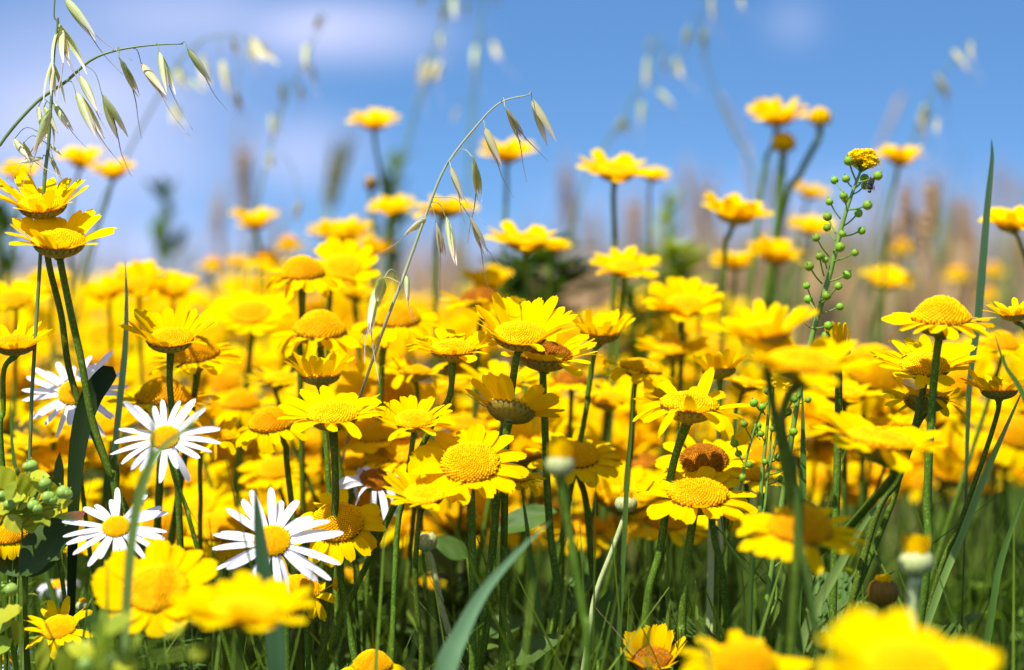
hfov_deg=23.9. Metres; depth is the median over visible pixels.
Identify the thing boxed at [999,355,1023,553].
yellow daisy
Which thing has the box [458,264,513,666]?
yellow daisy
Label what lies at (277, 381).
yellow daisy
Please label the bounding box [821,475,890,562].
yellow daisy
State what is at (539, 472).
yellow daisy
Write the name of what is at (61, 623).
yellow daisy
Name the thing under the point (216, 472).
yellow daisy
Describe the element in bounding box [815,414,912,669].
yellow daisy
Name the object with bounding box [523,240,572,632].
yellow daisy
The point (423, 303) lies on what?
yellow daisy
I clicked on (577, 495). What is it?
yellow daisy
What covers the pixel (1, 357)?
yellow daisy
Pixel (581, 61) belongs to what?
sky
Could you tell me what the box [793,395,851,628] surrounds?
yellow daisy
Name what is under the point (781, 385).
yellow daisy
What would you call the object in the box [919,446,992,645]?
yellow daisy
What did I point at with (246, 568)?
yellow daisy
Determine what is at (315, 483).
yellow daisy
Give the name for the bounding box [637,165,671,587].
yellow daisy
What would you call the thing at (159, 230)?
leafy weed
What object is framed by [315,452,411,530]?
yellow daisy
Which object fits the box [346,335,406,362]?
yellow daisy
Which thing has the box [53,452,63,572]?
leafy plant
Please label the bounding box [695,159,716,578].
wheat stalk
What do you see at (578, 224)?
wheat stalk
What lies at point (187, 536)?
yellow daisy
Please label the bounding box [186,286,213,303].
yellow daisy
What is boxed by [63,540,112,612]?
yellow daisy
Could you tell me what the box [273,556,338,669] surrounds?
yellow daisy
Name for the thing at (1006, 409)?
yellow daisy
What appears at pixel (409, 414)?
yellow daisy
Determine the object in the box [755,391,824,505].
yellow daisy
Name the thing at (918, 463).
yellow daisy
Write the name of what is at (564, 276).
leafy weed
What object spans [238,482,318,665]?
yellow daisy
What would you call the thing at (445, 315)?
yellow daisy
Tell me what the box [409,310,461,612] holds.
yellow daisy
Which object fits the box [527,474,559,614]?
yellow daisy
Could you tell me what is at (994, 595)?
grass blade
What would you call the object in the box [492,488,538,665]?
yellow daisy
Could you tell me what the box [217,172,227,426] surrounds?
wheat stalk
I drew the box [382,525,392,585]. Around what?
yellow daisy
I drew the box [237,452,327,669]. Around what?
yellow daisy
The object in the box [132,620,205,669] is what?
leafy weed
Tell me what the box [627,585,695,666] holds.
leafy weed
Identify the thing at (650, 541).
yellow daisy
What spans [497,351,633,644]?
yellow daisy
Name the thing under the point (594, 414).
yellow daisy
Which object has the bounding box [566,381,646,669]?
yellow daisy
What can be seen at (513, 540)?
yellow daisy
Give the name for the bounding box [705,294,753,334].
yellow daisy
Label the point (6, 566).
leafy plant
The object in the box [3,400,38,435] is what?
yellow daisy
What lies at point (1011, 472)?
yellow daisy
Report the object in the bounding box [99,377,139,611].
yellow daisy
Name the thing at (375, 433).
yellow daisy
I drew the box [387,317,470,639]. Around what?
yellow daisy
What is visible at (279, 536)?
white daisy
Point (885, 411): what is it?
yellow daisy
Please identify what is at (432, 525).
yellow daisy
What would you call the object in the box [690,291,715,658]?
yellow daisy
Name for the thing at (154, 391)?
yellow daisy
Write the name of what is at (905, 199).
wheat stalk
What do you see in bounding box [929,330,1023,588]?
yellow daisy
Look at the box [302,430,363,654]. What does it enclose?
yellow daisy
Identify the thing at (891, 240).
wheat stalk
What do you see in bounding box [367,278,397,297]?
yellow daisy
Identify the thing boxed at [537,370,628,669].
yellow daisy
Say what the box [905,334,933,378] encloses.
yellow daisy
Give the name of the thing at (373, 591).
leafy weed
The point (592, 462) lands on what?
yellow daisy
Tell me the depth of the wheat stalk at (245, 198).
1.95 m
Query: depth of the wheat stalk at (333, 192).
1.69 m
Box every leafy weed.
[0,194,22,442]
[0,573,47,667]
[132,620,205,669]
[145,176,194,275]
[340,549,401,658]
[368,149,417,297]
[389,547,499,661]
[478,249,569,668]
[495,232,611,571]
[594,270,672,608]
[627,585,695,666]
[628,239,714,603]
[637,186,695,661]
[844,568,868,660]
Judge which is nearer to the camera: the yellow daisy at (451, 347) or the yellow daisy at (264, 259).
the yellow daisy at (451, 347)
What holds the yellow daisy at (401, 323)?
on the ground at (530, 375)
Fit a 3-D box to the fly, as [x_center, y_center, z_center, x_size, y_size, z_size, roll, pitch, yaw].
[0.123,-0.051,0.829,0.004,0.006,0.003,0,1,0]
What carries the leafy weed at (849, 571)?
on the ground at (530, 375)
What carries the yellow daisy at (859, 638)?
on the ground at (530, 375)
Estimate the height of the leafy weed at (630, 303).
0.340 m
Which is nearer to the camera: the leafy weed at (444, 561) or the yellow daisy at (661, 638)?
the yellow daisy at (661, 638)
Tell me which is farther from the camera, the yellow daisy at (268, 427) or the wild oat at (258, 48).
the wild oat at (258, 48)
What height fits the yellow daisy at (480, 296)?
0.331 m
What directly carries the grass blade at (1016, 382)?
on the ground at (530, 375)
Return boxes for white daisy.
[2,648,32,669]
[22,351,128,634]
[37,580,79,668]
[62,488,167,659]
[111,399,234,669]
[212,487,343,669]
[339,466,398,652]
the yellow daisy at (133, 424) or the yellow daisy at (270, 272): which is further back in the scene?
the yellow daisy at (270, 272)
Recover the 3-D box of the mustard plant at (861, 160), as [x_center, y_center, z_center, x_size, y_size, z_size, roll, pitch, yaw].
[0.096,0.124,0.838,0.064,0.378,0.023,0,1,3]
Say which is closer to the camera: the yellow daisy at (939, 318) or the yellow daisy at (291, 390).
the yellow daisy at (939, 318)
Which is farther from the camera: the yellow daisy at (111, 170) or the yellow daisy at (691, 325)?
the yellow daisy at (691, 325)
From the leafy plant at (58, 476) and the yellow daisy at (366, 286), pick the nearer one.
the leafy plant at (58, 476)
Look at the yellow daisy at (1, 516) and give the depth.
1.09 m
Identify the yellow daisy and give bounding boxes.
[0,158,41,359]
[0,170,197,669]
[0,279,51,472]
[0,307,33,333]
[0,318,55,662]
[0,354,31,649]
[0,357,53,607]
[0,385,57,604]
[0,469,22,664]
[0,524,27,669]
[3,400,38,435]
[3,429,56,667]
[4,209,147,669]
[4,445,21,465]
[5,274,23,284]
[5,434,130,652]
[8,278,61,373]
[11,315,54,572]
[14,157,136,620]
[14,404,67,669]
[18,338,49,428]
[24,300,53,429]
[24,596,92,658]
[26,266,70,669]
[31,313,94,591]
[34,421,94,607]
[38,467,102,669]
[39,303,85,437]
[39,361,112,551]
[41,377,75,599]
[44,284,80,360]
[49,338,146,648]
[55,146,102,599]
[60,438,118,605]
[61,389,148,600]
[63,294,112,597]
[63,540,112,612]
[73,271,124,474]
[75,274,122,658]
[78,520,101,570]
[82,318,130,438]
[82,475,166,559]
[91,538,217,669]
[92,259,169,662]
[97,340,138,428]
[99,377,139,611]
[100,459,142,478]
[104,293,148,435]
[106,376,224,665]
[112,303,144,351]
[117,346,182,655]
[118,300,219,668]
[118,440,148,466]
[123,499,197,549]
[130,420,213,499]
[130,452,229,667]
[133,270,200,636]
[133,287,201,491]
[138,368,262,659]
[142,335,244,660]
[165,480,234,669]
[171,570,315,669]
[173,369,206,384]
[176,375,266,663]
[184,508,253,669]
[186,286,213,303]
[188,415,243,669]
[188,442,254,649]
[189,286,238,311]
[193,314,259,653]
[195,256,294,569]
[197,344,281,669]
[205,388,273,655]
[209,290,294,669]
[215,271,274,297]
[216,331,268,525]
[218,456,294,661]
[220,317,291,580]
[224,293,300,545]
[225,254,249,377]
[228,206,279,580]
[230,335,316,648]
[230,423,282,668]
[230,485,259,664]
[232,406,314,669]
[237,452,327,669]
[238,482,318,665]
[240,248,290,660]
[246,365,361,625]
[250,450,297,666]
[253,235,306,383]
[254,327,497,669]
[261,255,342,669]
[262,267,289,372]
[263,279,306,297]
[263,383,337,555]
[271,309,371,655]
[271,310,298,455]
[273,295,306,512]
[273,427,346,666]
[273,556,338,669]
[278,385,381,669]
[283,449,330,628]
[284,350,354,669]
[286,303,306,419]
[288,293,347,570]
[290,357,437,659]
[291,489,385,662]
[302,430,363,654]
[306,221,330,433]
[306,476,355,641]
[313,237,379,664]
[314,281,349,295]
[315,300,439,654]
[315,451,374,666]
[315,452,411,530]
[317,215,424,613]
[319,369,357,625]
[323,345,395,562]
[324,563,364,610]
[329,194,414,636]
[332,299,379,660]
[332,307,342,318]
[334,285,450,648]
[335,282,387,307]
[338,416,410,639]
[342,649,404,669]
[345,108,444,589]
[346,194,480,657]
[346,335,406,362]
[355,235,396,638]
[359,431,438,665]
[361,405,499,665]
[364,297,392,582]
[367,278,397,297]
[374,395,455,669]
[381,511,445,628]
[382,461,463,669]
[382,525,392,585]
[384,356,448,665]
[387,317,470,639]
[396,294,441,437]
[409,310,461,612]
[410,423,528,669]
[420,577,444,636]
[421,303,472,569]
[423,489,514,669]
[429,471,545,669]
[430,353,490,628]
[430,391,471,634]
[431,377,472,590]
[439,287,525,610]
[444,285,503,591]
[455,308,526,580]
[455,360,549,605]
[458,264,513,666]
[465,372,564,669]
[472,293,577,669]
[476,506,546,634]
[477,136,536,630]
[481,339,516,631]
[484,220,566,643]
[484,426,622,669]
[488,372,577,641]
[488,407,575,661]
[491,329,604,669]
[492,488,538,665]
[494,399,657,660]
[497,342,578,654]
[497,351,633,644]
[512,499,580,666]
[516,365,521,615]
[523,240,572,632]
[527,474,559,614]
[529,246,660,665]
[531,148,654,631]
[533,393,587,571]
[534,307,634,669]
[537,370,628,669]
[538,467,550,579]
[539,322,582,580]
[539,512,616,666]
[562,307,609,649]
[565,461,664,669]
[565,481,593,607]
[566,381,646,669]
[584,465,616,615]
[585,419,660,627]
[600,361,695,624]
[600,510,644,626]
[601,319,692,594]
[603,358,677,669]
[606,318,672,513]
[607,283,672,582]
[616,414,675,619]
[616,452,665,661]
[619,340,677,549]
[620,623,686,669]
[626,510,716,669]
[630,374,765,644]
[633,367,749,627]
[635,331,718,617]
[636,466,757,669]
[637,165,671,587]
[642,277,723,607]
[647,497,662,627]
[652,353,713,571]
[652,409,947,650]
[655,435,754,641]
[658,414,675,424]
[659,424,714,615]
[670,313,745,599]
[675,250,757,586]
[677,396,760,669]
[678,630,812,669]
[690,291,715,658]
[692,349,745,642]
[695,190,811,669]
[696,506,742,613]
[699,335,750,564]
[701,299,823,660]
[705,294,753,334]
[722,420,806,651]
[723,362,791,626]
[727,96,811,597]
[729,334,875,657]
[734,464,814,659]
[736,351,812,581]
[736,502,867,656]
[742,180,831,555]
[742,379,818,632]
[747,233,805,587]
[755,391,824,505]
[757,428,841,659]
[759,340,853,613]
[763,383,822,573]
[781,213,836,604]
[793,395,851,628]
[793,446,818,479]
[798,435,867,572]
[804,379,886,660]
[806,375,967,659]
[806,462,856,568]
[814,606,1000,669]
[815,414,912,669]
[820,264,914,506]
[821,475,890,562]
[832,341,914,607]
[838,334,980,659]
[847,399,911,601]
[847,450,917,609]
[864,266,971,599]
[875,144,925,608]
[881,295,998,628]
[889,239,915,596]
[890,468,955,583]
[895,404,1023,624]
[895,451,919,542]
[904,449,934,614]
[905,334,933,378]
[918,350,1008,602]
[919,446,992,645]
[924,421,979,551]
[925,369,1023,616]
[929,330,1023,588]
[929,393,988,596]
[934,494,983,633]
[942,335,1008,617]
[951,397,1009,622]
[956,442,1021,626]
[969,405,1023,669]
[976,482,1001,636]
[977,464,1017,619]
[978,205,1023,257]
[983,297,1023,329]
[984,286,1007,574]
[986,262,1023,541]
[986,331,1023,542]
[990,367,1011,547]
[994,398,1023,568]
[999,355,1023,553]
[1008,351,1023,364]
[1011,463,1023,485]
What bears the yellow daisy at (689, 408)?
on the ground at (530, 375)
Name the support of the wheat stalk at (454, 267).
on the ground at (530, 375)
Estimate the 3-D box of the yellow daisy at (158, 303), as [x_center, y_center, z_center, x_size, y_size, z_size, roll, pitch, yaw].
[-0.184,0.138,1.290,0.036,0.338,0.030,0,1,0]
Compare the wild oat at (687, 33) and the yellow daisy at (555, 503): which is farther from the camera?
the wild oat at (687, 33)
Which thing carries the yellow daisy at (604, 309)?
on the ground at (530, 375)
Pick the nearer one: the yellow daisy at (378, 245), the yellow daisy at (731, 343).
the yellow daisy at (378, 245)
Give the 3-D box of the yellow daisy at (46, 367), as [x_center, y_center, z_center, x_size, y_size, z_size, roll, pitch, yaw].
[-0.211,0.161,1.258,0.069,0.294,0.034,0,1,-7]
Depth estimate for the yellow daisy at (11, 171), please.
1.12 m
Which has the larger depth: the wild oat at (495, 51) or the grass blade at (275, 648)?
the wild oat at (495, 51)
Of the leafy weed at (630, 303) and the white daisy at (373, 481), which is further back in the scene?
the leafy weed at (630, 303)
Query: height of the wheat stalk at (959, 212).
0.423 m
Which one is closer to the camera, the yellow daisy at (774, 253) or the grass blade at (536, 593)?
the grass blade at (536, 593)
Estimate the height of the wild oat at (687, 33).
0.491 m
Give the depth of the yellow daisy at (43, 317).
1.51 m
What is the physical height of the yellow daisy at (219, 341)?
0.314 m
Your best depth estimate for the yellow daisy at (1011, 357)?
1.32 m
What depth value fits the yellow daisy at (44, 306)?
1.49 m
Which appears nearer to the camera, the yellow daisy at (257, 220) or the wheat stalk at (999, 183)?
the yellow daisy at (257, 220)
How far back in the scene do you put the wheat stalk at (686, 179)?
1.95 m
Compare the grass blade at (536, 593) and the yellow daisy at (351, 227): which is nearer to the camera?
the grass blade at (536, 593)
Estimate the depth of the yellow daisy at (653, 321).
1.30 m
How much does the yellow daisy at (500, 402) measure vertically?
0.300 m
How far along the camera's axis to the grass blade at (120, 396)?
0.88 m
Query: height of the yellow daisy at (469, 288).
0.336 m
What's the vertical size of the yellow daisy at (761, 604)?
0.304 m
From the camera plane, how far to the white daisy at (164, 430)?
0.82 m
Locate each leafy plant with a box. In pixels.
[0,555,76,667]
[11,511,84,669]
[35,635,49,669]
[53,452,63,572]
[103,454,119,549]
[436,536,477,639]
[489,615,525,637]
[496,504,559,555]
[508,634,562,669]
[592,589,622,669]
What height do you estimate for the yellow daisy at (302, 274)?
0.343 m
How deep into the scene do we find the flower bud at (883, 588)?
0.80 m
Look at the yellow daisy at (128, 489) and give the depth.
1.11 m
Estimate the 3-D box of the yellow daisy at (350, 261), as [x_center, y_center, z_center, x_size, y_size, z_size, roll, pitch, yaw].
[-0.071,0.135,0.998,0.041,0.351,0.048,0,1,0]
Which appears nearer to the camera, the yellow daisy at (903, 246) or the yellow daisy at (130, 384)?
the yellow daisy at (130, 384)
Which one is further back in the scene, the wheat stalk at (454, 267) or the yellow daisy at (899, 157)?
the wheat stalk at (454, 267)
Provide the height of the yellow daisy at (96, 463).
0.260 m
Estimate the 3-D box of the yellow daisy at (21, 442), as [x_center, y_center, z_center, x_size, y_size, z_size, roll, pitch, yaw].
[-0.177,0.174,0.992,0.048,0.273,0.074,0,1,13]
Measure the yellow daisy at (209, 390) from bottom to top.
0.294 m
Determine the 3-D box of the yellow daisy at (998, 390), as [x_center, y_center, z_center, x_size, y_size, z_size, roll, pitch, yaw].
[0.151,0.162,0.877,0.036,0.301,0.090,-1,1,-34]
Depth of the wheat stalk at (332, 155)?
1.78 m
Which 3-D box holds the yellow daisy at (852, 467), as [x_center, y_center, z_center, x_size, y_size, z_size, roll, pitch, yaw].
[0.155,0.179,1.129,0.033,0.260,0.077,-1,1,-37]
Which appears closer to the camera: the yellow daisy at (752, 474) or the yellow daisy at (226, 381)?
the yellow daisy at (752, 474)
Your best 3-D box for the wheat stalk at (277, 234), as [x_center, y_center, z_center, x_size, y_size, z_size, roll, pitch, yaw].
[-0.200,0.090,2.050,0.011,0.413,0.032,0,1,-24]
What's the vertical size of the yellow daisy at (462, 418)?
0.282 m
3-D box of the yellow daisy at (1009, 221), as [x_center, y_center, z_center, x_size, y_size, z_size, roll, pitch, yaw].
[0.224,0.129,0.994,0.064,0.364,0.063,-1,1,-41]
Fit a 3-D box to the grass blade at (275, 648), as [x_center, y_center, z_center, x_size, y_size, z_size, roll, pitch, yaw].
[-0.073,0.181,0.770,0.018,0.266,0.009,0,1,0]
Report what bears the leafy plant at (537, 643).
on the ground at (530, 375)
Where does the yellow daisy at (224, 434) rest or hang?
on the ground at (530, 375)
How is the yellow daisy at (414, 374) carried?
on the ground at (530, 375)
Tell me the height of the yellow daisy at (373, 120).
0.420 m
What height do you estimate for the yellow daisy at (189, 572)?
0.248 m
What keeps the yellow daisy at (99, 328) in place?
on the ground at (530, 375)
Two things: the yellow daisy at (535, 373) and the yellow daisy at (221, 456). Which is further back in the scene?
the yellow daisy at (535, 373)
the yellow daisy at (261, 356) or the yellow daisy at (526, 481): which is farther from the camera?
the yellow daisy at (261, 356)
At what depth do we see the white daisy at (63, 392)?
0.89 m
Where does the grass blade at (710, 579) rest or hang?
on the ground at (530, 375)
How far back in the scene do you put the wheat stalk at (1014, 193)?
1.96 m
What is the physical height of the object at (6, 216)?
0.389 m
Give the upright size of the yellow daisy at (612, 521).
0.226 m
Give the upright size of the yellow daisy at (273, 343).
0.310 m
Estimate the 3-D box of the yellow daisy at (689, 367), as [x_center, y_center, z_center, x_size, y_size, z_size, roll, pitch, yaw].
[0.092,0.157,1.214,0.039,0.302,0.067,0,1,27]
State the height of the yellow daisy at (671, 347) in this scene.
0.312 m
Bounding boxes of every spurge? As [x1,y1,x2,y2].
[0,457,72,533]
[0,580,24,669]
[53,609,220,669]
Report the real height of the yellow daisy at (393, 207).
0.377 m
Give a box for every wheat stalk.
[209,188,223,296]
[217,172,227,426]
[231,114,255,549]
[270,197,283,455]
[309,116,360,430]
[323,126,339,218]
[361,207,371,267]
[450,231,463,296]
[557,142,574,292]
[571,184,584,391]
[587,197,599,375]
[623,181,644,570]
[679,149,694,254]
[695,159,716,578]
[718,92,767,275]
[754,185,765,283]
[768,157,780,491]
[776,179,789,305]
[793,233,806,342]
[851,88,905,340]
[882,207,897,571]
[888,165,918,573]
[905,184,934,533]
[917,157,946,534]
[951,176,973,550]
[987,149,1006,541]
[1000,161,1023,520]
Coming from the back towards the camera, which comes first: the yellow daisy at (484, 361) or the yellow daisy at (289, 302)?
the yellow daisy at (289, 302)
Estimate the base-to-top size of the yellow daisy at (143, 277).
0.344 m
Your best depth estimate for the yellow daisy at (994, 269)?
1.53 m
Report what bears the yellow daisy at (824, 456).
on the ground at (530, 375)
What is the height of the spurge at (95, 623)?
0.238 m
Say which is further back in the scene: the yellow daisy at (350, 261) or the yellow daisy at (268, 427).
the yellow daisy at (350, 261)
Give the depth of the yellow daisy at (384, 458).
0.93 m
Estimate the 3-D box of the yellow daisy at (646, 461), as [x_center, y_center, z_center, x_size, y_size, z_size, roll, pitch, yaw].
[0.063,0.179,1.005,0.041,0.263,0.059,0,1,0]
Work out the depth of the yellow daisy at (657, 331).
1.30 m
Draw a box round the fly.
[863,176,874,192]
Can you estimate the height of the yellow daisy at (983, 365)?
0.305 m
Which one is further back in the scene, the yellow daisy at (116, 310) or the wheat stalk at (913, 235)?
the wheat stalk at (913, 235)
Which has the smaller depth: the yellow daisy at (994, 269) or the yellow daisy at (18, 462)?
the yellow daisy at (18, 462)
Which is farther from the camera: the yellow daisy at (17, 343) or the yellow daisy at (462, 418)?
the yellow daisy at (462, 418)
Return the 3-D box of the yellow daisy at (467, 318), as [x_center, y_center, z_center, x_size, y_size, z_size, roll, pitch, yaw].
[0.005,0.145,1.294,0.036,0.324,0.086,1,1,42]
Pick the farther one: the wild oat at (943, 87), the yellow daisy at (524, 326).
the wild oat at (943, 87)
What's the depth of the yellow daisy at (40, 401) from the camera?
1.14 m
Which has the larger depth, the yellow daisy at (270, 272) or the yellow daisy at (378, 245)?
the yellow daisy at (270, 272)
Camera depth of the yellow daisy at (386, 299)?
1.49 m
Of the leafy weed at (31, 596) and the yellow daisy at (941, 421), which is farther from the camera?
the yellow daisy at (941, 421)
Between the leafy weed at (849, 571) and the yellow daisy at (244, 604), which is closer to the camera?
the yellow daisy at (244, 604)
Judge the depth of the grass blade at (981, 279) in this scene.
0.89 m
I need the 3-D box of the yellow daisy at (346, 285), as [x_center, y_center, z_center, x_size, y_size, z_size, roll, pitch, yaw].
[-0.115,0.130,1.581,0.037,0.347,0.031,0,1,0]
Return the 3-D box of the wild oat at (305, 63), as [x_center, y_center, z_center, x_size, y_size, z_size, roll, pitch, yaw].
[-0.126,0.071,1.251,0.076,0.472,0.038,0,1,29]
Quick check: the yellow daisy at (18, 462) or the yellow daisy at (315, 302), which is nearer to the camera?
the yellow daisy at (18, 462)
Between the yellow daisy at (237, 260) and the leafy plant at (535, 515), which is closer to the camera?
the leafy plant at (535, 515)
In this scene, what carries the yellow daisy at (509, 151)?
on the ground at (530, 375)
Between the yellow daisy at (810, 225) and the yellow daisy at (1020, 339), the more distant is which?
the yellow daisy at (1020, 339)
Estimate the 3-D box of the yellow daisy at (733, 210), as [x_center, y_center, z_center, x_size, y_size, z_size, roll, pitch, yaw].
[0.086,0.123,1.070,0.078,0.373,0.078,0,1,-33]
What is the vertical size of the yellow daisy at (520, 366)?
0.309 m
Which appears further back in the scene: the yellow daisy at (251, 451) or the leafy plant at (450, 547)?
the yellow daisy at (251, 451)
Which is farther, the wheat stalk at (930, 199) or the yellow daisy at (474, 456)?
the wheat stalk at (930, 199)
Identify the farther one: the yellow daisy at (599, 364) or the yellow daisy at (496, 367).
the yellow daisy at (599, 364)
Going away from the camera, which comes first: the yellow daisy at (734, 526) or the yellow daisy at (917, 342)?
the yellow daisy at (734, 526)
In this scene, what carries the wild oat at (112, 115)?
on the ground at (530, 375)
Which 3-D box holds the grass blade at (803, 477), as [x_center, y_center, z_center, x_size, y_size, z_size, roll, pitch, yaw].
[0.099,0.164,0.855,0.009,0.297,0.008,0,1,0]
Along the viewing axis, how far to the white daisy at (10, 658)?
0.89 m
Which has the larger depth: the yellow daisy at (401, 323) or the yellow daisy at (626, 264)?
the yellow daisy at (626, 264)
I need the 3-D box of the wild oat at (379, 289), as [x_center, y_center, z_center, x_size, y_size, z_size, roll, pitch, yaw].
[-0.051,0.113,0.897,0.070,0.398,0.155,0,1,-30]
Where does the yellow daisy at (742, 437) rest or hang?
on the ground at (530, 375)
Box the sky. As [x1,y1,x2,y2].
[0,0,1023,299]
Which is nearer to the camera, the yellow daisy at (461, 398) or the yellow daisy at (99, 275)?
the yellow daisy at (461, 398)
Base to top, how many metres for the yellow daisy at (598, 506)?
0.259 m
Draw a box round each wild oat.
[0,32,278,573]
[0,41,227,175]
[5,0,130,669]
[238,13,327,346]
[290,92,555,642]
[377,0,456,279]
[452,0,517,436]
[520,30,701,397]
[674,0,780,499]
[769,39,985,630]
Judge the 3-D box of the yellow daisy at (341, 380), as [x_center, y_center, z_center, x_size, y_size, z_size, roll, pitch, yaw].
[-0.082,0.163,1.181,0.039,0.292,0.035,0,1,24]
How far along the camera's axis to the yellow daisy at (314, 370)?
0.87 m
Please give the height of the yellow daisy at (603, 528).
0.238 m
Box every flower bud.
[75,597,89,639]
[364,176,383,650]
[419,530,463,669]
[545,440,591,669]
[581,491,636,669]
[719,107,831,545]
[729,131,795,630]
[824,322,850,659]
[867,573,898,619]
[898,531,933,627]
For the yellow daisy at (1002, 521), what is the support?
on the ground at (530, 375)
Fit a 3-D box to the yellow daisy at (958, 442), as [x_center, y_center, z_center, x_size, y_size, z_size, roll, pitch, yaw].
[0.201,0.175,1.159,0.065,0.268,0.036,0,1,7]
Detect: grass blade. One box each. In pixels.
[10,405,56,607]
[66,365,116,656]
[103,262,128,566]
[119,402,154,658]
[121,385,217,656]
[254,488,285,669]
[433,521,550,669]
[520,482,545,669]
[615,384,633,669]
[706,516,724,654]
[795,446,820,665]
[796,492,887,657]
[799,392,806,623]
[924,387,1023,627]
[961,139,993,626]
[983,495,1023,649]
[995,336,1023,402]
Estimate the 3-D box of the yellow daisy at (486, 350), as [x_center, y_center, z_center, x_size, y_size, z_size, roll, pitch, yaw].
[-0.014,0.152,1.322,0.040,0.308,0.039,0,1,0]
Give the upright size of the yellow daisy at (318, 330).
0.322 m
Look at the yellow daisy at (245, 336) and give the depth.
1.27 m
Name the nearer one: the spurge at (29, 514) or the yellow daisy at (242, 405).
the spurge at (29, 514)
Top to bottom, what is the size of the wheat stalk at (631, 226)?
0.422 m
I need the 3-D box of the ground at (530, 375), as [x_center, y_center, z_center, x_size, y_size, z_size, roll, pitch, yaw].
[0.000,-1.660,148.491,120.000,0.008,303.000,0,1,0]
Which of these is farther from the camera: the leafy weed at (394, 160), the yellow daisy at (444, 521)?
the leafy weed at (394, 160)
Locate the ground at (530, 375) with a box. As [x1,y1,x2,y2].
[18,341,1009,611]
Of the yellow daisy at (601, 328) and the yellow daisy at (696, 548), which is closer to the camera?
the yellow daisy at (601, 328)
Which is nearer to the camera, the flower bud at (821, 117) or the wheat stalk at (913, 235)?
the flower bud at (821, 117)
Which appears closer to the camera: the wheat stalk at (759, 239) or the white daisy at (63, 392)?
the white daisy at (63, 392)
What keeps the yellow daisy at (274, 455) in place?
on the ground at (530, 375)
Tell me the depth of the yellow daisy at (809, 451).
1.18 m
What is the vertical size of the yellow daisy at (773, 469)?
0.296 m
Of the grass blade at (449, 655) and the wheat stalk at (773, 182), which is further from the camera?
the wheat stalk at (773, 182)
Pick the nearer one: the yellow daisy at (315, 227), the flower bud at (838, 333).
the flower bud at (838, 333)
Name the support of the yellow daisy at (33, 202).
on the ground at (530, 375)
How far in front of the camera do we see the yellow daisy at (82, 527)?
1.14 m
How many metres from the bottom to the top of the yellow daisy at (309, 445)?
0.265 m
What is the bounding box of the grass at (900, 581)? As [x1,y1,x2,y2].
[0,377,1023,669]
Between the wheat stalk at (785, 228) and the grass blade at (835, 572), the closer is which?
the grass blade at (835, 572)
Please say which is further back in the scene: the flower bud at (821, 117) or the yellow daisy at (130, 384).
the flower bud at (821, 117)
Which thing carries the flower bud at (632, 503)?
on the ground at (530, 375)
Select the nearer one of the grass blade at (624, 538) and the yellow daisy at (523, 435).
the grass blade at (624, 538)
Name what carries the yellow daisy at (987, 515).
on the ground at (530, 375)
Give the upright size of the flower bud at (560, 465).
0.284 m
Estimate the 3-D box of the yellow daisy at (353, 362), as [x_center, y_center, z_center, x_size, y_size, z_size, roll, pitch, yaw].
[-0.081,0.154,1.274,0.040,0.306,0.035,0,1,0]
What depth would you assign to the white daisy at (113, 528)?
0.82 m
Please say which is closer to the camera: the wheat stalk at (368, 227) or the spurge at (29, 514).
the spurge at (29, 514)
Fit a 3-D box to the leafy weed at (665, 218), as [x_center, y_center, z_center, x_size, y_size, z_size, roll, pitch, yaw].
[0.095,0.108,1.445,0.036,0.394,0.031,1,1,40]
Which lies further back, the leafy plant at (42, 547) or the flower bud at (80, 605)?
the flower bud at (80, 605)
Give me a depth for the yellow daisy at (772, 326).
0.73 m
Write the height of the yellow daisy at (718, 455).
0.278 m
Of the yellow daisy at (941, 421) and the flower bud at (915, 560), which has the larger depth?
the yellow daisy at (941, 421)
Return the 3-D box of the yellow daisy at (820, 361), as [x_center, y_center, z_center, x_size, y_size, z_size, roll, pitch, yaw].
[0.089,0.157,0.723,0.049,0.316,0.057,0,1,0]
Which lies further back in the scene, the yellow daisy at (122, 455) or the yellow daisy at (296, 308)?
the yellow daisy at (296, 308)
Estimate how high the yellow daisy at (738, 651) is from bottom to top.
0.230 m
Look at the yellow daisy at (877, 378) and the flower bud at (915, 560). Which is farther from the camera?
the yellow daisy at (877, 378)
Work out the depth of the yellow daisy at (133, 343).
1.36 m
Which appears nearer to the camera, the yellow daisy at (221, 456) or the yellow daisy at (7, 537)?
the yellow daisy at (7, 537)
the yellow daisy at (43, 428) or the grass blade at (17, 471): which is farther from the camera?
the yellow daisy at (43, 428)
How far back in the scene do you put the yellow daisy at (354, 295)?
1.04 m
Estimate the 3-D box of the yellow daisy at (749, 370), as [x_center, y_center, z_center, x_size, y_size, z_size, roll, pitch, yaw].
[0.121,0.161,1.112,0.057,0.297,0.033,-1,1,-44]
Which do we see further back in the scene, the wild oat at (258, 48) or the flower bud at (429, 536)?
the wild oat at (258, 48)
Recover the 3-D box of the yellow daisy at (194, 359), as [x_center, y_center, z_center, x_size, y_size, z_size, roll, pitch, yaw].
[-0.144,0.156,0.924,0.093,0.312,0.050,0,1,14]
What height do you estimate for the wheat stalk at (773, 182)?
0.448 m
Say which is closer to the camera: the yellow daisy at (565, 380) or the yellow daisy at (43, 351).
the yellow daisy at (565, 380)
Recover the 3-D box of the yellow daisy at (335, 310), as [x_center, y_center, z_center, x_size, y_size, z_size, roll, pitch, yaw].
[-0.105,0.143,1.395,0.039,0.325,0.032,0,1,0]
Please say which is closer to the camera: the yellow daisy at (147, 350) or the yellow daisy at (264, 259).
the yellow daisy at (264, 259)

